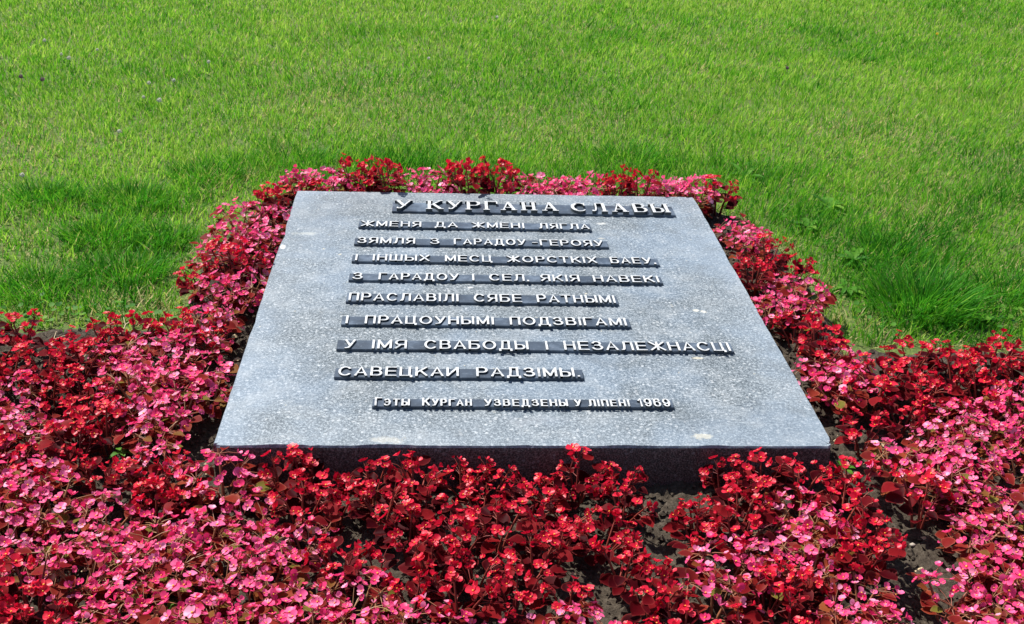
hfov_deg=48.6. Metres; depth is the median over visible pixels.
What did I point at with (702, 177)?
begonia
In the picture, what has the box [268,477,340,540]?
begonia
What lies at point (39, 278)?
grass tuft
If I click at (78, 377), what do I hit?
begonia
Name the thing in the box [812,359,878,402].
begonia
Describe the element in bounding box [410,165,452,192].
begonia
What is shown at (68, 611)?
begonia
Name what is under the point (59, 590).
begonia
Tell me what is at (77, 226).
grass tuft
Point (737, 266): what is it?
begonia
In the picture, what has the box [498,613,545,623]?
begonia
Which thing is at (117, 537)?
begonia
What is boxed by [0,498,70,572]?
begonia
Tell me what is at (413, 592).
begonia
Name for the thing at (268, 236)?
begonia
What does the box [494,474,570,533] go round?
begonia
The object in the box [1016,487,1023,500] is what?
begonia
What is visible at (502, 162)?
begonia
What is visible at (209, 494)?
begonia
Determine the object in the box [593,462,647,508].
begonia
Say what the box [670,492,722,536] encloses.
begonia
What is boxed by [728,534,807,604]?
begonia
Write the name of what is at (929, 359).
begonia
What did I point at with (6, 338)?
begonia
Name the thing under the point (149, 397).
begonia
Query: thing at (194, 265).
begonia
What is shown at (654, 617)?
begonia
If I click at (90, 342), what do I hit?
begonia
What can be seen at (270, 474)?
begonia
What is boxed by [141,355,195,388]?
begonia
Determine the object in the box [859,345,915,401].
begonia
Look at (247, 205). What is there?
begonia
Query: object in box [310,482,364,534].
begonia
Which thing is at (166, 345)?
begonia
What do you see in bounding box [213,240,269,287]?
begonia
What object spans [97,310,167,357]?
begonia
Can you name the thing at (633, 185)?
begonia
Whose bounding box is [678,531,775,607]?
begonia
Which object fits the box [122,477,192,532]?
begonia
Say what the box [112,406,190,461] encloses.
begonia
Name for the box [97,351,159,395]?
begonia
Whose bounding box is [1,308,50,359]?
begonia
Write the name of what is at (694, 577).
begonia
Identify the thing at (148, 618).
begonia
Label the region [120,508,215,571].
begonia
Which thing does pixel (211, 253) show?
begonia
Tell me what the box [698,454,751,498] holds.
begonia
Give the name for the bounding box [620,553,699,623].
begonia
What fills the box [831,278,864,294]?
broadleaf weed
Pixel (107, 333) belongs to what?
begonia
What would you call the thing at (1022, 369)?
begonia
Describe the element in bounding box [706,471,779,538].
begonia
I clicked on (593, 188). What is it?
begonia
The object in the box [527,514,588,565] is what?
begonia
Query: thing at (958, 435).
begonia
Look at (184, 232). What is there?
grass tuft
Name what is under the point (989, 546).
begonia
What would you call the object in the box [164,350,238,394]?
begonia
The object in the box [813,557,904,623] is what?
begonia
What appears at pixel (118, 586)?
begonia
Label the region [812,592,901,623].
begonia
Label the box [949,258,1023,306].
grass tuft
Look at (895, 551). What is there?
begonia
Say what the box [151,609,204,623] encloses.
begonia
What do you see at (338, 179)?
begonia
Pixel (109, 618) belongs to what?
begonia
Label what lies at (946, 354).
begonia
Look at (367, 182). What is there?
begonia
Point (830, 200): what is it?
broadleaf weed
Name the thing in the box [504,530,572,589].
begonia
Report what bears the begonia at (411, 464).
on the soil
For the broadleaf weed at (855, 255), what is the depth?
4.11 m
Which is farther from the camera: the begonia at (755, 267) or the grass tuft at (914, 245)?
the grass tuft at (914, 245)
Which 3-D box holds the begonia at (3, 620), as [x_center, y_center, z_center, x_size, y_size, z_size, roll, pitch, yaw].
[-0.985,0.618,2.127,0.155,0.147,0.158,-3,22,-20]
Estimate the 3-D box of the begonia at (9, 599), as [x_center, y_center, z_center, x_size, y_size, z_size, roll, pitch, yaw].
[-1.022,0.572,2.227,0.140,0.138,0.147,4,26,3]
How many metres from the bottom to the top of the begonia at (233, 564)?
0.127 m
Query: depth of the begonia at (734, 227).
4.17 m
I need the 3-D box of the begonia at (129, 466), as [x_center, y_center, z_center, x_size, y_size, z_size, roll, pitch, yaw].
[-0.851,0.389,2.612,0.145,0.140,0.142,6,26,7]
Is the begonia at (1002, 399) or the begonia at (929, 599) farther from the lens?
the begonia at (1002, 399)
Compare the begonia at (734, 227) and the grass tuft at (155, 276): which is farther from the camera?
the begonia at (734, 227)
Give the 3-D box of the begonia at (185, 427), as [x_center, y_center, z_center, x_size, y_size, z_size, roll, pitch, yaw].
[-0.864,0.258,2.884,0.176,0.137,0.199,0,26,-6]
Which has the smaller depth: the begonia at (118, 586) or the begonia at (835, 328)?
the begonia at (118, 586)
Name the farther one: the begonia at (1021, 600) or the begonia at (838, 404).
the begonia at (838, 404)
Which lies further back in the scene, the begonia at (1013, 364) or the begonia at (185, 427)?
the begonia at (1013, 364)
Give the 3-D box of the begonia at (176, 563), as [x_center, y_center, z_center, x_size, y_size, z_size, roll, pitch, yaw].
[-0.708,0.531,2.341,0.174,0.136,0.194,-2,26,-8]
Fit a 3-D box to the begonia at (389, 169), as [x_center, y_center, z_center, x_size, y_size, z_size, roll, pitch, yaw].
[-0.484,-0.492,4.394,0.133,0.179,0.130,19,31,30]
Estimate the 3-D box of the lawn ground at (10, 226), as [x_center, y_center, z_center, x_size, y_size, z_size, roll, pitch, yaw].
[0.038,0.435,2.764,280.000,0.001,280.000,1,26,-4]
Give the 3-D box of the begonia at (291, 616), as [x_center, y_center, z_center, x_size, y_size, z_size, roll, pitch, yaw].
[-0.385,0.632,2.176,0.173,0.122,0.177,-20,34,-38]
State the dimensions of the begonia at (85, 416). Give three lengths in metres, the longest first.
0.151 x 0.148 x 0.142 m
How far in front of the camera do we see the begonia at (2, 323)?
3.22 m
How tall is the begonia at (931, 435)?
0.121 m
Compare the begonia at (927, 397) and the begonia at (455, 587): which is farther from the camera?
the begonia at (927, 397)
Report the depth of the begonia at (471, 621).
2.23 m
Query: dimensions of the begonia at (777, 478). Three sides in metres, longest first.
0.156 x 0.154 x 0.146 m
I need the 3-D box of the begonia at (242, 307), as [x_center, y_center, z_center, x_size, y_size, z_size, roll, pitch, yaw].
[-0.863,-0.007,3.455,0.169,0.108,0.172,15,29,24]
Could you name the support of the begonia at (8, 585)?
on the soil
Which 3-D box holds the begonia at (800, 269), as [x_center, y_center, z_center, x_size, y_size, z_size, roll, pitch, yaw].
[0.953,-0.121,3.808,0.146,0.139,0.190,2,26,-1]
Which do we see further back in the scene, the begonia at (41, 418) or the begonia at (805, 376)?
the begonia at (805, 376)
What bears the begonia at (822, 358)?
on the soil
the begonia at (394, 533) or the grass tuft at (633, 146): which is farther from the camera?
the grass tuft at (633, 146)
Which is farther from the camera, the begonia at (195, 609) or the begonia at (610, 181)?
the begonia at (610, 181)
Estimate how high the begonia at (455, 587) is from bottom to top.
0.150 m
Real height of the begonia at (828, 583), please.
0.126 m
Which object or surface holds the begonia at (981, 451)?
on the soil
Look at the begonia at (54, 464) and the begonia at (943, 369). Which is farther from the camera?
the begonia at (943, 369)
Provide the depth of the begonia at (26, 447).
2.65 m
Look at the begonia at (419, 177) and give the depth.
4.38 m
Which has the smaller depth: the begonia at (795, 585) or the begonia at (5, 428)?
the begonia at (795, 585)
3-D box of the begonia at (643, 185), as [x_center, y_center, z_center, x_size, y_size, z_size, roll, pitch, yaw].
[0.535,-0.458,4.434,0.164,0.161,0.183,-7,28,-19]
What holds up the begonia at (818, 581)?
on the soil
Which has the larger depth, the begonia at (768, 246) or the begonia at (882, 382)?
the begonia at (768, 246)
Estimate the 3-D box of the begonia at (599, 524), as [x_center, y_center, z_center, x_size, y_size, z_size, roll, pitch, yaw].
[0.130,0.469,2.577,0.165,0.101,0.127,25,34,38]
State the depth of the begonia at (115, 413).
2.77 m
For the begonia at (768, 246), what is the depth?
3.89 m
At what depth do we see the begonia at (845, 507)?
2.59 m
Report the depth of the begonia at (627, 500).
2.56 m
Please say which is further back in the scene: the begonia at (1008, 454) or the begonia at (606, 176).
the begonia at (606, 176)
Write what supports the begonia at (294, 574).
on the soil
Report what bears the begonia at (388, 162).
on the soil
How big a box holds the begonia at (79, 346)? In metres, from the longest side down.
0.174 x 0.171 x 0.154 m
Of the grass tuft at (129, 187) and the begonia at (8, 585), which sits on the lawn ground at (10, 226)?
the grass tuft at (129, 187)
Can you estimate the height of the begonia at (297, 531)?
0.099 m
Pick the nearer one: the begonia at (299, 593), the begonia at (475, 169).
the begonia at (299, 593)
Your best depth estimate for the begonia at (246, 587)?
2.25 m
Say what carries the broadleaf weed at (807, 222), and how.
on the lawn ground at (10, 226)
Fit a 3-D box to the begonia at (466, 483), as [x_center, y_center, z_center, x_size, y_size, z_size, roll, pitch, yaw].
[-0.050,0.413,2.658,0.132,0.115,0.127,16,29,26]
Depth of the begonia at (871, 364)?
3.26 m
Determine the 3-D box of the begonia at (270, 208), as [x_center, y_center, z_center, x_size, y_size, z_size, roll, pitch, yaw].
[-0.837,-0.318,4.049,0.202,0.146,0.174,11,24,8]
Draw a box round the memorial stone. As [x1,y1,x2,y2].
[213,191,830,488]
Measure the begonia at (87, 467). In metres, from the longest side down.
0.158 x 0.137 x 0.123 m
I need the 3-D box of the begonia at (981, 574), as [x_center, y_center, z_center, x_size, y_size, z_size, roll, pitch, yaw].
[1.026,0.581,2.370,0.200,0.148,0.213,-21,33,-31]
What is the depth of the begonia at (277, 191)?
4.11 m
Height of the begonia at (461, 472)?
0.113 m
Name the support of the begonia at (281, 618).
on the soil
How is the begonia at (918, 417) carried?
on the soil
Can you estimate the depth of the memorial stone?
3.15 m
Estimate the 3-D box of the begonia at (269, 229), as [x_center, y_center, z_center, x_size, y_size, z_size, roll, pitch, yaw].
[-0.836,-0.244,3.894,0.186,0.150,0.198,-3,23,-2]
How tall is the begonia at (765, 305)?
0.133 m
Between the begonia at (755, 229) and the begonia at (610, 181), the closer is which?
the begonia at (755, 229)
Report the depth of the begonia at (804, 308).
3.51 m
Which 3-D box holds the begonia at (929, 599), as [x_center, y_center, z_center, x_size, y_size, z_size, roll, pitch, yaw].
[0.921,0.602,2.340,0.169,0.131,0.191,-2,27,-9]
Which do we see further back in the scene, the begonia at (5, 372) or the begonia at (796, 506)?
the begonia at (5, 372)
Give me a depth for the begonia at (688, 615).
2.23 m
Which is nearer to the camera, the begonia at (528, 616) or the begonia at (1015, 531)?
the begonia at (528, 616)
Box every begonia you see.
[0,311,11,345]
[0,334,31,362]
[0,345,37,392]
[0,369,49,411]
[0,399,60,442]
[0,406,14,454]
[0,408,66,457]
[0,425,27,471]
[0,442,65,480]
[0,452,77,507]
[0,453,39,508]
[0,471,54,538]
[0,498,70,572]
[0,539,47,602]
[0,544,71,623]
[0,576,18,621]
[0,601,31,623]
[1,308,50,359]
[3,598,81,623]
[4,470,96,535]
[12,339,67,392]
[15,533,126,602]
[17,366,68,415]
[18,520,89,570]
[35,393,85,431]
[38,415,106,473]
[39,339,109,397]
[41,578,141,623]
[42,406,100,458]
[49,325,110,374]
[59,367,117,411]
[59,394,134,456]
[62,603,142,623]
[64,487,149,543]
[69,454,124,511]
[71,518,151,580]
[78,387,134,436]
[79,560,170,623]
[80,311,135,359]
[82,541,173,606]
[85,343,152,375]
[90,358,169,419]
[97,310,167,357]
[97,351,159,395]
[106,332,185,376]
[110,449,173,497]
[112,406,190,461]
[117,388,192,440]
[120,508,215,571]
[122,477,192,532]
[123,433,193,489]
[125,448,206,514]
[126,529,211,596]
[128,365,208,416]
[137,570,233,623]
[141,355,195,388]
[143,383,209,438]
[149,306,206,358]
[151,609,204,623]
[152,323,233,374]
[160,592,255,623]
[162,477,223,521]
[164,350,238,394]
[164,505,249,574]
[173,262,220,302]
[174,447,270,512]
[178,304,244,348]
[180,372,232,418]
[184,242,231,272]
[184,308,239,362]
[188,269,248,309]
[191,574,288,623]
[192,537,276,603]
[197,236,248,283]
[199,221,254,261]
[201,291,257,321]
[206,266,268,312]
[209,196,269,235]
[210,482,286,539]
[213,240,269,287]
[221,520,297,573]
[225,543,309,599]
[226,602,296,623]
[230,218,279,243]
[232,231,280,266]
[237,250,273,285]
[240,219,284,262]
[247,186,290,226]
[248,204,292,238]
[252,578,345,623]
[253,443,315,501]
[258,181,296,207]
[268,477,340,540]
[268,514,340,567]
[269,599,350,623]
[274,164,323,201]
[282,447,345,507]
[293,178,321,198]
[304,166,349,191]
[304,534,369,595]
[309,566,401,623]
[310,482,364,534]
[322,176,365,191]
[335,587,402,623]
[337,152,377,191]
[341,455,401,511]
[345,541,398,589]
[346,477,409,545]
[347,168,384,191]
[367,154,404,192]
[371,163,405,191]
[373,498,440,560]
[381,568,444,623]
[384,450,450,519]
[385,167,433,192]
[386,593,475,623]
[398,179,444,192]
[398,530,471,593]
[399,487,462,539]
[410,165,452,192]
[419,561,503,623]
[427,182,464,193]
[427,504,501,578]
[431,455,494,504]
[440,157,476,193]
[443,550,518,607]
[445,159,489,193]
[450,483,504,535]
[456,456,521,503]
[465,494,536,559]
[467,618,486,623]
[478,155,511,193]
[480,165,523,193]
[486,558,554,623]
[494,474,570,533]
[497,172,544,193]
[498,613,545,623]
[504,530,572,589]
[516,183,552,194]
[520,171,563,194]
[524,471,578,513]
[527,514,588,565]
[533,599,620,623]
[536,488,605,542]
[538,176,583,195]
[539,575,602,623]
[546,175,586,195]
[547,443,615,507]
[561,183,600,195]
[563,508,639,565]
[570,170,618,195]
[589,531,652,594]
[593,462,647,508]
[594,164,631,195]
[600,476,657,529]
[601,173,629,195]
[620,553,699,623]
[623,167,662,195]
[623,614,661,623]
[628,175,667,196]
[642,175,689,196]
[653,590,709,623]
[661,176,697,198]
[662,499,727,568]
[666,557,764,623]
[669,178,724,217]
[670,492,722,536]
[674,174,723,209]
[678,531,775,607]
[698,174,742,216]
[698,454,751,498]
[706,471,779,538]
[710,603,770,623]
[712,213,758,247]
[712,504,777,566]
[725,229,773,268]
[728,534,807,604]
[730,447,795,512]
[731,224,775,254]
[732,554,813,623]
[733,254,779,286]
[733,255,774,300]
[743,583,819,623]
[744,233,794,275]
[750,281,809,315]
[750,294,792,329]
[750,516,835,563]
[751,270,801,305]
[761,486,841,539]
[768,559,827,610]
[770,311,824,351]
[770,452,844,510]
[771,275,836,319]
[772,253,819,292]
[776,297,823,332]
[780,535,851,599]
[783,503,866,571]
[791,350,842,405]
[792,310,847,356]
[796,332,851,378]
[803,476,876,538]
[807,365,876,416]
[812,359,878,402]
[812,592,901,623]
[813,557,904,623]
[819,344,875,383]
[827,492,907,574]
[828,455,882,511]
[828,528,905,592]
[834,406,896,457]
[835,364,901,418]
[849,602,913,623]
[856,437,932,495]
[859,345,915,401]
[878,391,927,438]
[881,463,955,529]
[885,329,943,372]
[890,353,940,398]
[896,365,952,417]
[900,459,989,515]
[901,419,965,468]
[906,561,994,623]
[908,438,978,486]
[914,378,970,422]
[924,397,987,442]
[925,450,1023,509]
[927,345,980,396]
[933,339,970,378]
[934,489,990,535]
[935,514,1016,568]
[936,430,1009,482]
[944,592,1023,623]
[946,413,1020,457]
[949,397,1014,435]
[949,553,1023,622]
[951,359,1013,418]
[955,616,1023,623]
[959,354,1006,397]
[960,502,1023,561]
[962,328,1023,377]
[972,543,1023,599]
[976,486,1023,529]
[978,389,1023,439]
[980,379,1023,420]
[987,413,1023,460]
[989,441,1023,488]
[997,356,1023,402]
[1002,591,1023,623]
[1007,578,1023,609]
[1013,518,1023,542]
[1015,356,1023,372]
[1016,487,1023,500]
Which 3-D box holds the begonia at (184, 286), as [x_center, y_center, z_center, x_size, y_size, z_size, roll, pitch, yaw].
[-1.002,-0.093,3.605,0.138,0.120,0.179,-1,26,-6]
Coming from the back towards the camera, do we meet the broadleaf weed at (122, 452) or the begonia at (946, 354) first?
the begonia at (946, 354)
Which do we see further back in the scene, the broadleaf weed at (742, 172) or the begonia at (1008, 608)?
the broadleaf weed at (742, 172)
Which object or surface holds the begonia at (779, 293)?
on the soil
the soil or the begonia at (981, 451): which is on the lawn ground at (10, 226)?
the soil
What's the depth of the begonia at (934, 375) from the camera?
3.18 m
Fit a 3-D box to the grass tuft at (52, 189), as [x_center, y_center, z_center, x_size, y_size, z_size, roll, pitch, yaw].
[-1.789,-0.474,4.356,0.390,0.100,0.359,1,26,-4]
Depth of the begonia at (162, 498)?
2.59 m
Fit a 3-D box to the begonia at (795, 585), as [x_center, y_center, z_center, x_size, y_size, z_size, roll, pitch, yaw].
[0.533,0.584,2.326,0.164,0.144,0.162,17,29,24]
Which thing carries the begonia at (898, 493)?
on the soil
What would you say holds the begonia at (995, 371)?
on the soil
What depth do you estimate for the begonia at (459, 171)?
4.38 m
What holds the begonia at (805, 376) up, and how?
on the soil
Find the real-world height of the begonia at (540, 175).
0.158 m
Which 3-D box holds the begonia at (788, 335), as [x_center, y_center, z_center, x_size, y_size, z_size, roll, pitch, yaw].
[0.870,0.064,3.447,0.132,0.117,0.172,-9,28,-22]
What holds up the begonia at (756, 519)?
on the soil
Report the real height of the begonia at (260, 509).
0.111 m
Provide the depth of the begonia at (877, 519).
2.49 m
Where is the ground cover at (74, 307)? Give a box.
[1,292,1023,326]
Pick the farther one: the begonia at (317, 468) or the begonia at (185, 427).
the begonia at (185, 427)
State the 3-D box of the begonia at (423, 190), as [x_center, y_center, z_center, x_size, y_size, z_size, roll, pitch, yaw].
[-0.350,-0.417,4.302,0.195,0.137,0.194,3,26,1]
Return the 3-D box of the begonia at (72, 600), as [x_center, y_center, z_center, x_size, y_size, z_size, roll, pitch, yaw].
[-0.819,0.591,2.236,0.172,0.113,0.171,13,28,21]
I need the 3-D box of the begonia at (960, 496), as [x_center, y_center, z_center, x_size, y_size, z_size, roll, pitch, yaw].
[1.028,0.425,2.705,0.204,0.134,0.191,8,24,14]
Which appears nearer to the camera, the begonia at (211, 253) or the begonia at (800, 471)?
the begonia at (800, 471)
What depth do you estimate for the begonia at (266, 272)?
3.69 m
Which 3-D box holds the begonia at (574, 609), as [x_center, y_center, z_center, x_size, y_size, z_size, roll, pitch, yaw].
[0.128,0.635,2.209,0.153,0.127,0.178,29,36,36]
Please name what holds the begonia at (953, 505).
on the soil
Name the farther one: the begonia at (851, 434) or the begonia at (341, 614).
the begonia at (851, 434)
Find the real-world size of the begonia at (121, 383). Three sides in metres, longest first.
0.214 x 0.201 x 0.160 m
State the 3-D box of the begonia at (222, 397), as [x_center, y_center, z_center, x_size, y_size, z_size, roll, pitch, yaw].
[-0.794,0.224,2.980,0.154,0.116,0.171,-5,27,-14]
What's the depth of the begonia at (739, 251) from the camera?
3.97 m
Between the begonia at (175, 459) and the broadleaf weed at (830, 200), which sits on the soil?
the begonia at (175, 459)
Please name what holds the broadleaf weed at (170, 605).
on the soil
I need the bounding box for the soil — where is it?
[0,198,1023,623]
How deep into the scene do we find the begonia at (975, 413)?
3.00 m
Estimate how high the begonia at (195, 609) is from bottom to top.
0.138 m
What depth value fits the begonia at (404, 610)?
2.20 m
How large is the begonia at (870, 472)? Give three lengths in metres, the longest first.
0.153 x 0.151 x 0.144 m
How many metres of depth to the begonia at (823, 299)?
3.61 m
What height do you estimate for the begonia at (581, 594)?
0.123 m
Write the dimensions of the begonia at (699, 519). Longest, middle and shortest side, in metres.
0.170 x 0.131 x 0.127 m
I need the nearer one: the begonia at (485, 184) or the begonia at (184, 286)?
the begonia at (184, 286)
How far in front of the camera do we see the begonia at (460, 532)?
2.44 m
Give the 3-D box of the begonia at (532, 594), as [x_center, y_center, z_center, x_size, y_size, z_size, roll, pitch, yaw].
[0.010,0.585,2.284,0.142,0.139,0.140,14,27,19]
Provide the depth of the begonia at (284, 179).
4.34 m
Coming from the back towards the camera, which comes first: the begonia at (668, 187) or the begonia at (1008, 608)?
the begonia at (668, 187)
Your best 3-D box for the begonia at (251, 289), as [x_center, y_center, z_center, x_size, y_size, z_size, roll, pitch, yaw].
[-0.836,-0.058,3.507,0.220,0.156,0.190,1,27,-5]
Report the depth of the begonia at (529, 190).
4.34 m
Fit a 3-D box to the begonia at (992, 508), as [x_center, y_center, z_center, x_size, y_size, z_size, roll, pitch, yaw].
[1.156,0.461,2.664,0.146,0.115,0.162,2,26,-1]
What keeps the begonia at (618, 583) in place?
on the soil
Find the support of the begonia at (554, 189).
on the soil
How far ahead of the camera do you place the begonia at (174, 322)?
3.21 m
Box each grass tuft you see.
[0,174,94,208]
[0,259,98,305]
[41,206,155,251]
[65,236,182,289]
[74,175,181,213]
[125,215,202,249]
[160,154,251,186]
[242,139,339,173]
[360,136,462,173]
[584,135,677,169]
[844,223,939,263]
[846,251,1018,341]
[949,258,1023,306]
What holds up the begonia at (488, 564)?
on the soil
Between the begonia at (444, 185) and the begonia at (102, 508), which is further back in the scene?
the begonia at (444, 185)
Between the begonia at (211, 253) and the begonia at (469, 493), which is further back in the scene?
the begonia at (211, 253)
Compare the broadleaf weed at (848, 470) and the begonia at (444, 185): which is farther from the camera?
the begonia at (444, 185)
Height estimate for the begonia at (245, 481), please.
0.156 m
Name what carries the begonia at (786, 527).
on the soil
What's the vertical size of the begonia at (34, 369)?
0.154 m
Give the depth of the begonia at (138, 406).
2.82 m
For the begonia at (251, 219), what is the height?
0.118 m
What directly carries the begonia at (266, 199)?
on the soil
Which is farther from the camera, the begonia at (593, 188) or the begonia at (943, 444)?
the begonia at (593, 188)
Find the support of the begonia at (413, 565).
on the soil
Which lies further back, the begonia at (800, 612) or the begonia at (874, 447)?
the begonia at (874, 447)
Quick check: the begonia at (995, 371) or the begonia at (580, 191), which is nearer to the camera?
the begonia at (995, 371)
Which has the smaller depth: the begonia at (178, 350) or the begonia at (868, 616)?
the begonia at (868, 616)
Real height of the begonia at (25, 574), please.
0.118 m
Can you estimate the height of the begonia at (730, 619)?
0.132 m
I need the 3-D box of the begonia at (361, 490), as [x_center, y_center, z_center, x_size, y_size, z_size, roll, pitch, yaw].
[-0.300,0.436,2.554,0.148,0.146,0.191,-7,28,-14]
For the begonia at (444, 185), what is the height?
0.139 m
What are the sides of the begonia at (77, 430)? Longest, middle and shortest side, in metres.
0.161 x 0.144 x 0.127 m
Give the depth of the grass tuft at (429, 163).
4.92 m
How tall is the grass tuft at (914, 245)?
0.091 m
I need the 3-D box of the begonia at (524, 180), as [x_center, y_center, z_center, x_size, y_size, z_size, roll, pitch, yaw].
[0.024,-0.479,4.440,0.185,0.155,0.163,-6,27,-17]
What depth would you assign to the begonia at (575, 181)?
4.41 m
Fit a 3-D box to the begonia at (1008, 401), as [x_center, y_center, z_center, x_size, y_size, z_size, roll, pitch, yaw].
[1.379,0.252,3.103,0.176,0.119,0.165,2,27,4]
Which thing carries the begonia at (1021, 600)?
on the soil
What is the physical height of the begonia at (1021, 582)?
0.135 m
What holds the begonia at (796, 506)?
on the soil
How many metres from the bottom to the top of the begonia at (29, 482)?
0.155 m
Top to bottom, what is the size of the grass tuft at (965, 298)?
0.167 m
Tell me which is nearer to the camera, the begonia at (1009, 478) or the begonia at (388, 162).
the begonia at (1009, 478)
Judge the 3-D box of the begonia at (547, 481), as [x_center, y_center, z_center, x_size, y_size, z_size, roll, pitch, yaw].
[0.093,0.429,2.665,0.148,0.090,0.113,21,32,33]
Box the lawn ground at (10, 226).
[0,0,1023,356]
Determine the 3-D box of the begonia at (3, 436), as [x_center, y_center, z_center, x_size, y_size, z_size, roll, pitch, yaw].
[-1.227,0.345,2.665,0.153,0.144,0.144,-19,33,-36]
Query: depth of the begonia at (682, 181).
4.45 m
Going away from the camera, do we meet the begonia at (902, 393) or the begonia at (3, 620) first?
the begonia at (3, 620)
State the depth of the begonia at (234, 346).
3.24 m
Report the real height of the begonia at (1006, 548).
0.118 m
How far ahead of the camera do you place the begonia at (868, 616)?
2.28 m
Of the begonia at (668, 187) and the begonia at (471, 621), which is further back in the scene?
the begonia at (668, 187)
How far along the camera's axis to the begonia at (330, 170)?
4.34 m
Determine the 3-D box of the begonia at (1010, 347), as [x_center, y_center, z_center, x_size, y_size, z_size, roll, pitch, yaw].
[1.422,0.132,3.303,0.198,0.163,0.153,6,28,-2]
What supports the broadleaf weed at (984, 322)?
on the lawn ground at (10, 226)
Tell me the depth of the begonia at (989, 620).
2.21 m
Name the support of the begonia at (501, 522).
on the soil
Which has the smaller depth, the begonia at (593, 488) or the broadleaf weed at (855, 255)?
the begonia at (593, 488)
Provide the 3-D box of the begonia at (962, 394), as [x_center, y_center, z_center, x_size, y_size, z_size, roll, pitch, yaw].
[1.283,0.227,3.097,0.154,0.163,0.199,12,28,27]
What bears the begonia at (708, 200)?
on the soil
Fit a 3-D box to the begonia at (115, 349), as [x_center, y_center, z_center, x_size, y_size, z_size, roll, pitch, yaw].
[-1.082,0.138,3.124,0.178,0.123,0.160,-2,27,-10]
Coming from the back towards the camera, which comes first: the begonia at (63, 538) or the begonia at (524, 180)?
the begonia at (524, 180)
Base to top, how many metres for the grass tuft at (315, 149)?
0.086 m
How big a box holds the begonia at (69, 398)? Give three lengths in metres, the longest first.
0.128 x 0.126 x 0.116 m
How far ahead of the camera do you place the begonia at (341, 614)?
2.19 m
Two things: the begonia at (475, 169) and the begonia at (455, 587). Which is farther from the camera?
the begonia at (475, 169)
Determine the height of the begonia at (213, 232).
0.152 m
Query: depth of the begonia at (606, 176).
4.41 m
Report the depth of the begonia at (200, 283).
3.48 m
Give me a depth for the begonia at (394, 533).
2.47 m
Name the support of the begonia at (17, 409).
on the soil
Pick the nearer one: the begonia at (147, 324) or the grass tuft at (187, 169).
the begonia at (147, 324)
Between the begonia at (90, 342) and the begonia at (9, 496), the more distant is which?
the begonia at (90, 342)
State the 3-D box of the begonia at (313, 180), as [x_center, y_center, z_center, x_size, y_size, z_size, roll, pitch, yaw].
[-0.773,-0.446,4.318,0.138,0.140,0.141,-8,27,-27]
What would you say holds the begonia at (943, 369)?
on the soil
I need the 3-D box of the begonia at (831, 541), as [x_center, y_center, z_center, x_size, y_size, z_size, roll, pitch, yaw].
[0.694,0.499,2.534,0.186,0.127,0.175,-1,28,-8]
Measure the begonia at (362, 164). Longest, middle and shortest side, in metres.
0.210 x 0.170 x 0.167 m
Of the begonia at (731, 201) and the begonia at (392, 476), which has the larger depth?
the begonia at (731, 201)
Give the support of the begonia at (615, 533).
on the soil
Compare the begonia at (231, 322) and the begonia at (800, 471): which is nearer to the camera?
the begonia at (800, 471)
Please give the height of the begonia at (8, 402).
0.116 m
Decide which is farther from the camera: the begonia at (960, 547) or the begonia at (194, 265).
the begonia at (194, 265)
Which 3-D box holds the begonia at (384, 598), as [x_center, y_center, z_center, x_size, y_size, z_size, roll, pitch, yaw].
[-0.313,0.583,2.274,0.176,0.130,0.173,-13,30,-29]
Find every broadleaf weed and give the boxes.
[108,447,132,458]
[159,601,177,617]
[724,163,762,185]
[793,218,817,229]
[811,194,846,211]
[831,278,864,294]
[832,461,855,473]
[837,248,870,268]
[966,312,997,329]
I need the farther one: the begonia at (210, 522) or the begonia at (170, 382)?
the begonia at (170, 382)
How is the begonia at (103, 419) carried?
on the soil
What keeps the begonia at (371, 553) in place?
on the soil
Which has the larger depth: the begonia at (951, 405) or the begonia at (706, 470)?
the begonia at (951, 405)
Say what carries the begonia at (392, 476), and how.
on the soil
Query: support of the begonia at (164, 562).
on the soil
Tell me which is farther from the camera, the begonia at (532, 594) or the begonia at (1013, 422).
the begonia at (1013, 422)
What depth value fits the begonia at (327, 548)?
2.36 m
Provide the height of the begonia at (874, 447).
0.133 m
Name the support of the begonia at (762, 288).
on the soil
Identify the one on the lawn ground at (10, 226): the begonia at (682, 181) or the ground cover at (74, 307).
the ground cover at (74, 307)
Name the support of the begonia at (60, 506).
on the soil
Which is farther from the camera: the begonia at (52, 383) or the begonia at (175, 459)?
the begonia at (52, 383)
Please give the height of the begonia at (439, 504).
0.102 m
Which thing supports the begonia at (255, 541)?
on the soil

